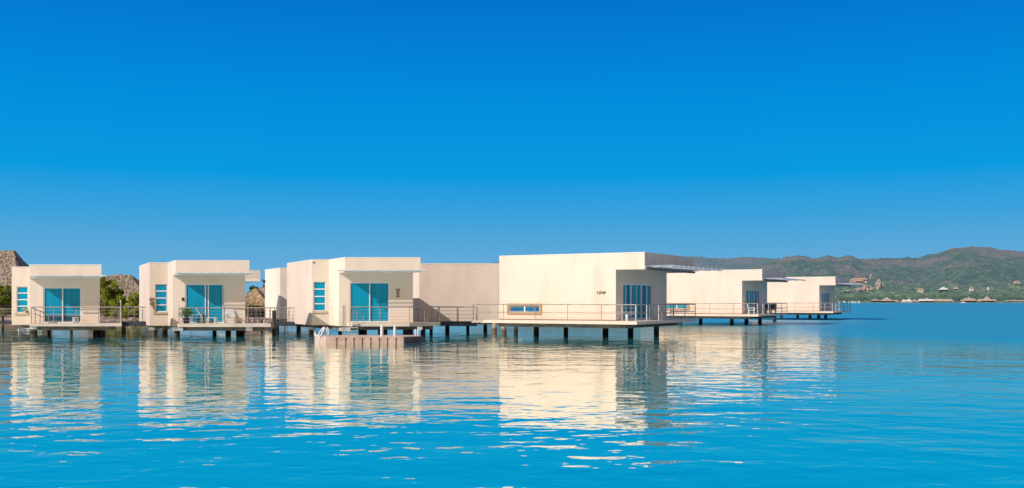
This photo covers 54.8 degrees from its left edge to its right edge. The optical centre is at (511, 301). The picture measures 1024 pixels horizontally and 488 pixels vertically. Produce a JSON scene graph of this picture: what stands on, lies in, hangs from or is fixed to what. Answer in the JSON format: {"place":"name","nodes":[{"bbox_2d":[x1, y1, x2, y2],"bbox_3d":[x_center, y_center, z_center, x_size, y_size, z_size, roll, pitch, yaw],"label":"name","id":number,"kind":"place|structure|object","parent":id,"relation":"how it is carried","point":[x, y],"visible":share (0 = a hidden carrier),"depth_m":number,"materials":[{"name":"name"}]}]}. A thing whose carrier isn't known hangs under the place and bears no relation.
{"place":"outdoors","nodes":[
{"label":"outdoors","id":0,"kind":"place"},
{"bbox_2d":[0,314,271,321],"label":"ground","id":1,"kind":"structure","parent":0,"point":[107,319],"depth_m":109.85,"materials":[{"name":"soil"}]},
{"bbox_2d":[0,307,8,316],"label":"shrub","id":2,"kind":"object","parent":1,"relation":"on","point":[1,312],"visible":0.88,"depth_m":110.62,"materials":[{"name":"green plant"}]},
{"bbox_2d":[0,285,11,311],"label":"leafy tree","id":3,"kind":"object","parent":1,"relation":"on","point":[3,291],"visible":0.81,"depth_m":111.90,"materials":[{"name":"green plant"}]},
{"bbox_2d":[0,250,28,313],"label":"thatched hall","id":4,"kind":"structure","parent":1,"relation":"on","point":[9,259],"depth_m":120.85,"materials":[{"name":"wicker"}]},
{"bbox_2d":[100,308,110,317],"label":"shrub","id":5,"kind":"object","parent":1,"relation":"on","point":[106,313],"visible":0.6,"depth_m":110.32,"materials":[{"name":"green plant"}]},
{"bbox_2d":[100,277,124,312],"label":"leafy tree","id":6,"kind":"object","parent":1,"relation":"on","point":[107,292],"visible":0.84,"depth_m":113.56,"materials":[{"name":"green plant"}]},
{"bbox_2d":[108,308,118,317],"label":"shrub","id":7,"kind":"object","parent":1,"relation":"on","point":[112,313],"visible":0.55,"depth_m":109.98,"materials":[{"name":"green plant"}]},
{"bbox_2d":[108,294,129,312],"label":"leafy tree","id":8,"kind":"object","parent":1,"relation":"on","point":[115,301],"visible":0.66,"depth_m":112.48,"materials":[{"name":"green plant"}]},
{"bbox_2d":[100,274,138,311],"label":"thatched hall","id":9,"kind":"structure","parent":1,"relation":"on","point":[129,284],"depth_m":124.91,"materials":[{"name":"wicker"}]},
{"bbox_2d":[122,310,132,317],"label":"shrub","id":10,"kind":"object","parent":1,"relation":"on","point":[124,314],"visible":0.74,"depth_m":110.05,"materials":[{"name":"green plant"}]},
{"bbox_2d":[123,291,138,317],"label":"leafy tree","id":11,"kind":"object","parent":1,"relation":"on","point":[133,298],"visible":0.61,"depth_m":109.99,"materials":[{"name":"green plant"}]},
{"bbox_2d":[100,317,268,321],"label":"shore rocks","id":12,"kind":"object","parent":1,"relation":"on","point":[132,318],"visible":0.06,"depth_m":108.73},
{"bbox_2d":[247,285,257,293],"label":"leafy tree","id":13,"kind":"object","parent":1,"relation":"on","point":[252,287],"visible":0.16,"depth_m":137.89,"materials":[{"name":"green plant"}]},
{"bbox_2d":[245,289,264,315],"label":"thatched hut","id":14,"kind":"object","parent":1,"relation":"on","point":[254,297],"visible":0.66,"depth_m":110.92,"materials":[{"name":"plant"}]},
{"bbox_2d":[258,286,264,294],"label":"thatched hut","id":15,"kind":"object","parent":1,"relation":"on","point":[262,289],"visible":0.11,"depth_m":119.49,"materials":[{"name":"wicker"}]},
{"bbox_2d":[149,298,155,311],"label":"window plant","id":16,"kind":"object","parent":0,"point":[151,300],"depth_m":65.82,"materials":[{"name":"green plant"}]},
{"bbox_2d":[0,303,1023,487],"bbox_3d":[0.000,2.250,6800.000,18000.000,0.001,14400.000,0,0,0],"label":"water","id":17,"kind":"structure","parent":0,"point":[895,395],"depth_m":21.35,"materials":[{"name":"blue liquid"}]},
{"bbox_2d":[1,316,3,331],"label":"mooring post","id":18,"kind":"object","parent":17,"relation":"in","point":[2,323],"visible":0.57,"depth_m":73.58,"materials":[{"name":"wood"}]},
{"bbox_2d":[0,309,11,323],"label":"walkway","id":19,"kind":"structure","parent":17,"relation":"on","point":[7,321],"depth_m":84.05,"materials":[{"name":"metal"}]},
{"bbox_2d":[12,264,121,335],"bbox_3d":[-30.068,1.419,65.810,5.822,7.361,15.992,0,0,-38],"label":"overwater villa","id":20,"kind":"object","parent":17,"relation":"on","point":[61,295],"visible":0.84,"depth_m":61.70,"materials":[{"name":"beige paint"}]},
{"bbox_2d":[14,287,29,314],"bbox_3d":[-31.878,-0.049,64.325,0.954,1.831,0.190,0,0,0],"label":"window","id":21,"kind":"structure","parent":20,"relation":"in","point":[22,292],"depth_m":64.39,"materials":[{"name":"blue glass"}]},
{"bbox_2d":[43,287,80,322],"bbox_3d":[-28.098,0.229,61.799,2.373,2.208,0.137,0,0,0],"label":"door","id":22,"kind":"structure","parent":20,"relation":"in","point":[62,297],"depth_m":61.79,"materials":[{"name":"white paint"}]},
{"bbox_2d":[72,317,78,322],"bbox_3d":[-27.044,1.163,61.200,0.300,0.380,0.280,0,0,0],"label":"side table","id":23,"kind":"object","parent":20,"relation":"on","point":[73,319],"visible":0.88,"depth_m":61.27,"materials":[{"name":"white plastic"}]},
{"bbox_2d":[122,307,148,331],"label":"walkway","id":24,"kind":"structure","parent":17,"relation":"on","point":[133,323],"depth_m":68.06,"materials":[{"name":"metal"}]},
{"bbox_2d":[139,260,270,334],"bbox_3d":[-21.233,1.246,67.287,6.523,7.707,14.004,0,0,-27],"label":"overwater villa","id":25,"kind":"object","parent":17,"relation":"on","point":[208,288],"visible":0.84,"depth_m":63.70,"materials":[{"name":"beige paint"}]},
{"bbox_2d":[153,284,167,313],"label":"window","id":26,"kind":"structure","parent":25,"relation":"in","point":[160,289],"depth_m":65.98,"materials":[{"name":"blue glass"}]},
{"bbox_2d":[178,308,192,323],"bbox_3d":[-20.764,0.872,62.993,0.996,1.072,0.959,0,0,0],"label":"potted plant","id":27,"kind":"object","parent":25,"relation":"on","point":[188,315],"visible":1,"depth_m":62.88,"materials":[{"name":"green plant"}]},
{"bbox_2d":[189,308,202,323],"bbox_3d":[-20.293,0.905,63.357,0.870,1.007,0.660,0,0,-28],"label":"porch lounger","id":28,"kind":"object","parent":25,"relation":"on","point":[196,314],"visible":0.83,"depth_m":63.20,"materials":[{"name":"white plastic"}]},
{"bbox_2d":[185,284,224,322],"bbox_3d":[-19.791,0.129,63.799,2.572,2.518,0.137,0,0,0],"label":"door","id":29,"kind":"structure","parent":25,"relation":"in","point":[196,295],"depth_m":63.78,"materials":[{"name":"white paint"}]},
{"bbox_2d":[206,317,216,323],"bbox_3d":[-19.174,1.208,63.100,0.580,0.400,0.400,0,0,0],"label":"side table","id":30,"kind":"object","parent":25,"relation":"on","point":[215,318],"visible":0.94,"depth_m":62.93,"materials":[{"name":"white plastic"}]},
{"bbox_2d":[225,309,235,323],"bbox_3d":[-18.025,0.951,63.215,0.590,0.914,0.696,0,0,-22],"label":"porch chair","id":31,"kind":"object","parent":25,"relation":"on","point":[229,313],"visible":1,"depth_m":63.40,"materials":[{"name":"white plastic"}]},
{"bbox_2d":[245,270,265,282],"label":"villa block","id":32,"kind":"structure","parent":17,"relation":"on","point":[255,277],"depth_m":76.00,"materials":[{"name":"beige paint"}]},
{"bbox_2d":[272,310,275,333],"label":"mooring post","id":33,"kind":"object","parent":17,"relation":"in","point":[273,321],"visible":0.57,"depth_m":68.92,"materials":[{"name":"brown wood"}]},
{"bbox_2d":[261,268,300,329],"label":"villa block","id":34,"kind":"structure","parent":17,"relation":"on","point":[276,287],"depth_m":82.02,"materials":[{"name":"beige paint"}]},
{"bbox_2d":[269,307,301,332],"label":"walkway","id":35,"kind":"structure","parent":17,"relation":"on","point":[283,323],"depth_m":70.06,"materials":[{"name":"metal"}]},
{"bbox_2d":[287,257,439,332],"bbox_3d":[-10.537,1.153,67.378,11.772,7.895,10.735,0,0,0],"label":"overwater villa","id":36,"kind":"object","parent":17,"relation":"on","point":[372,293],"visible":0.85,"depth_m":63.79,"materials":[{"name":"beige paint"}]},
{"bbox_2d":[312,282,326,312],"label":"window","id":37,"kind":"structure","parent":36,"relation":"in","point":[319,287],"depth_m":65.89,"materials":[{"name":"blue glass"}]},
{"bbox_2d":[350,282,388,321],"bbox_3d":[-9.183,0.047,63.799,2.554,2.561,0.137,0,0,0],"label":"door","id":38,"kind":"structure","parent":36,"relation":"in","point":[361,293],"depth_m":63.78,"materials":[{"name":"white paint"}]},
{"bbox_2d":[315,325,421,342],"bbox_3d":[-7.955,1.830,54.290,6.024,1.139,2.620,0,0,0],"label":"floating dock","id":39,"kind":"object","parent":17,"relation":"on","point":[380,338],"visible":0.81,"depth_m":53.11,"materials":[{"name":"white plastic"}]},
{"bbox_2d":[343,305,358,334],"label":"dock steps","id":40,"kind":"structure","parent":39,"relation":"on","point":[349,324],"depth_m":61.39,"materials":[{"name":"metal"}]},
{"bbox_2d":[413,263,498,330],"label":"villa block","id":41,"kind":"structure","parent":17,"relation":"on","point":[452,284],"depth_m":72.00,"materials":[{"name":"beige paint"}]},
{"bbox_2d":[437,306,486,330],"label":"walkway","id":42,"kind":"structure","parent":17,"relation":"on","point":[456,323],"depth_m":66.57,"materials":[{"name":"metal"}]},
{"bbox_2d":[472,252,721,334],"bbox_3d":[5.361,1.048,67.358,15.583,8.105,12.496,0,0,30],"label":"overwater villa","id":43,"kind":"object","parent":17,"relation":"on","point":[605,291],"visible":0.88,"depth_m":62.99,"materials":[{"name":"beige paint"}]},
{"bbox_2d":[507,305,541,314],"bbox_3d":[0.814,0.500,64.179,2.560,0.720,0.150,0,0,30],"label":"window","id":44,"kind":"structure","parent":43,"relation":"in","point":[510,308],"depth_m":64.17,"materials":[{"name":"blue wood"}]},
{"bbox_2d":[623,284,651,319],"bbox_3d":[8.118,0.030,64.140,0.140,2.300,4.950,0,0,30],"label":"door","id":45,"kind":"structure","parent":43,"relation":"in","point":[632,293],"depth_m":64.27,"materials":[{"name":"white paint"}]},
{"bbox_2d":[667,269,805,323],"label":"overwater villa","id":46,"kind":"object","parent":17,"relation":"on","point":[728,294],"visible":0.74,"depth_m":94.66,"materials":[{"name":"beige paint"}]},
{"bbox_2d":[667,305,688,309],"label":"window","id":47,"kind":"structure","parent":46,"relation":"in","point":[682,306],"depth_m":95.99,"materials":[{"name":"blue glass"}]},
{"bbox_2d":[746,290,759,313],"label":"door","id":48,"kind":"structure","parent":46,"relation":"in","point":[752,296],"depth_m":96.41,"materials":[{"name":"white paint"}]},
{"bbox_2d":[765,304,771,313],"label":"porch chair","id":49,"kind":"object","parent":46,"relation":"on","point":[766,306],"visible":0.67,"depth_m":96.89,"materials":[{"name":"metal"}]},
{"bbox_2d":[767,276,864,317],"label":"overwater villa","id":50,"kind":"object","parent":17,"relation":"on","point":[810,296],"visible":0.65,"depth_m":121.36,"materials":[{"name":"beige paint"}]},
{"bbox_2d":[821,292,829,310],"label":"door","id":51,"kind":"structure","parent":50,"relation":"in","point":[825,296],"depth_m":123.49,"materials":[{"name":"white paint"}]},
{"bbox_2d":[0,0,1023,294],"label":"sky","id":52,"kind":"structure","parent":0,"point":[270,134],"materials":[{"name":"blue"}]},
{"bbox_2d":[493,254,779,269],"bbox_3d":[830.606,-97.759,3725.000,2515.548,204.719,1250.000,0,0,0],"label":"distant hills","id":53,"kind":"structure","parent":0,"point":[737,263],"depth_m":3968.76,"materials":[{"name":"green plant"}]},
{"bbox_2d":[755,246,1023,302],"bbox_3d":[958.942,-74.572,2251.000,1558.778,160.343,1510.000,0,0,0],"label":"hills","id":54,"kind":"structure","parent":0,"point":[981,270],"depth_m":2250.92,"materials":[{"name":"green plant"}]},
{"bbox_2d":[851,278,867,283],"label":"hillside house","id":55,"kind":"structure","parent":54,"relation":"on","point":[860,280],"depth_m":1906.74,"materials":[{"name":"white paint"}]},
{"bbox_2d":[862,285,869,291],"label":"boulder","id":56,"kind":"object","parent":54,"relation":"on","point":[865,288],"visible":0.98,"depth_m":1703.10,"materials":[{"name":"beige stone"}]},
{"bbox_2d":[875,279,883,288],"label":"boulder","id":57,"kind":"object","parent":54,"relation":"on","point":[879,284],"visible":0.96,"depth_m":1739.05,"materials":[{"name":"beige stone"}]},
{"bbox_2d":[938,287,948,291],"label":"shore hut","id":58,"kind":"object","parent":54,"relation":"on","point":[942,289],"visible":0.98,"depth_m":1715.20,"materials":[{"name":"white"}]},
{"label":"beach","id":59,"kind":"structure","parent":0,"visible":0},
{"bbox_2d":[880,297,893,301],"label":"shore hut","id":60,"kind":"object","parent":59,"relation":"on","point":[886,299],"visible":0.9,"depth_m":1508.40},
{"bbox_2d":[918,299,933,301],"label":"shore hut","id":61,"kind":"object","parent":59,"relation":"on","point":[925,300],"visible":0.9,"depth_m":1508.49,"materials":[{"name":"white"}]},
{"bbox_2d":[932,299,952,301],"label":"shore hut","id":62,"kind":"object","parent":59,"relation":"on","point":[943,300],"visible":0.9,"depth_m":1509.45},
{"bbox_2d":[960,298,977,301],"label":"shore hut","id":63,"kind":"object","parent":59,"relation":"on","point":[969,300],"visible":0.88,"depth_m":1508.40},
{"bbox_2d":[982,296,994,301],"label":"shore hut","id":64,"kind":"object","parent":59,"relation":"on","point":[986,299],"visible":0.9,"depth_m":1508.40,"materials":[{"name":"beige"}]},
{"bbox_2d":[1006,300,1023,301],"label":"shore hut","id":65,"kind":"object","parent":59,"relation":"on","point":[1014,300],"visible":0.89,"depth_m":1511.14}
]}

